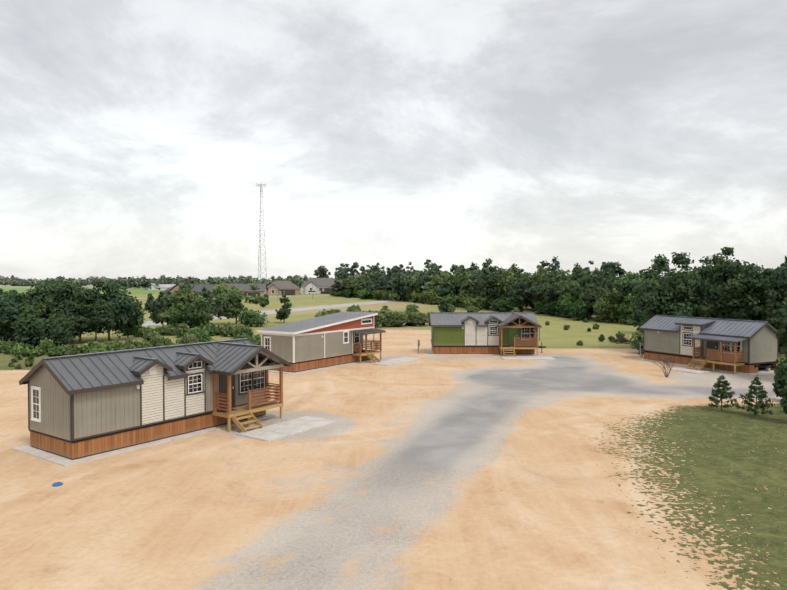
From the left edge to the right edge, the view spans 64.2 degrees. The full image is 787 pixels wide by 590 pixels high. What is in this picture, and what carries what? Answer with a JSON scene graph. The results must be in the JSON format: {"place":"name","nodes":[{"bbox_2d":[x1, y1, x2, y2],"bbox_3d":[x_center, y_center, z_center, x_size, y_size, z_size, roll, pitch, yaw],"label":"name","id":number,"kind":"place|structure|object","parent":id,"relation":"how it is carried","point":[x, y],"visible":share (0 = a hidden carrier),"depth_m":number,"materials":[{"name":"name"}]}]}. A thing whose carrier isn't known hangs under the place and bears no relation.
{"place":"outdoors","nodes":[
{"label":"outdoors","id":0,"kind":"place"},
{"bbox_2d":[0,295,401,340],"bbox_3d":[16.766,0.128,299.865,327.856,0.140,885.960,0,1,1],"label":"paved road","id":1,"kind":"structure","parent":0,"point":[151,323],"depth_m":162.86,"materials":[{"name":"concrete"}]},
{"bbox_2d":[267,281,300,294],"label":"house","id":2,"kind":"structure","parent":0,"point":[282,288],"depth_m":301.83,"materials":[{"name":"beige"}]},
{"bbox_2d":[0,284,786,589],"bbox_3d":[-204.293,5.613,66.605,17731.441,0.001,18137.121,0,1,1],"label":"ground","id":3,"kind":"structure","parent":0,"point":[593,462],"depth_m":21.89,"materials":[{"name":"beige sand"}]},
{"bbox_2d":[52,481,62,486],"bbox_3d":[-11.760,6.604,21.926,0.340,0.095,0.340,0,1,1],"label":"valve cover","id":4,"kind":"object","parent":3,"relation":"on","point":[56,484],"visible":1,"depth_m":21.84,"materials":[{"name":"blue plastic"}]},
{"bbox_2d":[143,283,175,289],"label":"house","id":5,"kind":"structure","parent":3,"relation":"on","point":[159,286],"depth_m":465.19,"materials":[{"name":"white"}]},
{"bbox_2d":[12,338,337,466],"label":"tiny house","id":6,"kind":"structure","parent":3,"relation":"on","point":[86,407],"depth_m":27.62,"materials":[{"name":"metal"}]},
{"bbox_2d":[162,283,217,297],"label":"house","id":7,"kind":"structure","parent":3,"relation":"on","point":[196,288],"depth_m":253.29,"materials":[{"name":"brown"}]},
{"bbox_2d":[225,284,267,297],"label":"house","id":8,"kind":"structure","parent":3,"relation":"on","point":[247,291],"depth_m":263.90,"materials":[{"name":"beige"}]},
{"bbox_2d":[256,183,266,283],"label":"lattice mast","id":9,"kind":"object","parent":3,"relation":"on","point":[258,185],"visible":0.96,"depth_m":329.89,"materials":[{"name":"silver metal"}]},
{"bbox_2d":[300,278,333,293],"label":"house","id":10,"kind":"structure","parent":3,"relation":"on","point":[319,285],"depth_m":334.86,"materials":[{"name":"grey"}]},
{"bbox_2d":[257,311,421,374],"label":"tiny house","id":11,"kind":"structure","parent":3,"relation":"on","point":[333,340],"depth_m":51.77,"materials":[{"name":"wood"}]},
{"bbox_2d":[0,247,786,413],"bbox_3d":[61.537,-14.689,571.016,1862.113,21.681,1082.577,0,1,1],"label":"trees","id":12,"kind":"object","parent":3,"relation":"on","point":[48,314],"depth_m":84.74,"materials":[{"name":"green plant"}]},
{"bbox_2d":[426,312,555,359],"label":"cabin","id":13,"kind":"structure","parent":3,"relation":"on","point":[509,335],"depth_m":60.44,"materials":[{"name":"wood"}]},
{"bbox_2d":[606,332,636,343],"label":"brush pile","id":14,"kind":"object","parent":3,"relation":"on","point":[620,340],"visible":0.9,"depth_m":71.04,"materials":[{"name":"brown wood"}]},
{"bbox_2d":[640,343,642,356],"bbox_3d":[23.115,5.127,58.477,0.420,1.350,0.230,-1,1,-27],"label":"power pedestal","id":15,"kind":"object","parent":3,"relation":"on","point":[641,345],"visible":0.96,"depth_m":58.41,"materials":[{"name":"grey metal"}]},
{"bbox_2d":[651,355,675,376],"bbox_3d":[20.077,5.238,46.528,1.536,1.707,2.224,0,1,1],"label":"dead shrub","id":16,"kind":"object","parent":3,"relation":"on","point":[667,363],"visible":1,"depth_m":46.47,"materials":[{"name":"brown plant"}]},
{"bbox_2d":[637,315,778,374],"bbox_3d":[25.359,3.959,51.890,7.350,4.013,12.070,-1,1,-27],"label":"cabin","id":17,"kind":"object","parent":3,"relation":"on","point":[744,347],"visible":0.94,"depth_m":50.27,"materials":[{"name":"metal"}]},
{"bbox_2d":[707,375,738,410],"bbox_3d":[18.123,5.388,34.529,1.738,2.041,1.562,0,1,1],"label":"young pine","id":18,"kind":"object","parent":3,"relation":"on","point":[718,390],"depth_m":34.36,"materials":[{"name":"green plant"}]},
{"bbox_2d":[736,375,774,416],"bbox_3d":[19.138,5.319,33.017,1.773,2.250,1.784,0,1,1],"label":"young pine","id":19,"kind":"object","parent":3,"relation":"on","point":[760,403],"depth_m":32.87,"materials":[{"name":"green plant"}]},
{"bbox_2d":[0,0,786,279],"label":"sky","id":20,"kind":"structure","parent":0,"point":[137,137],"materials":[{"name":"white"}]}
]}

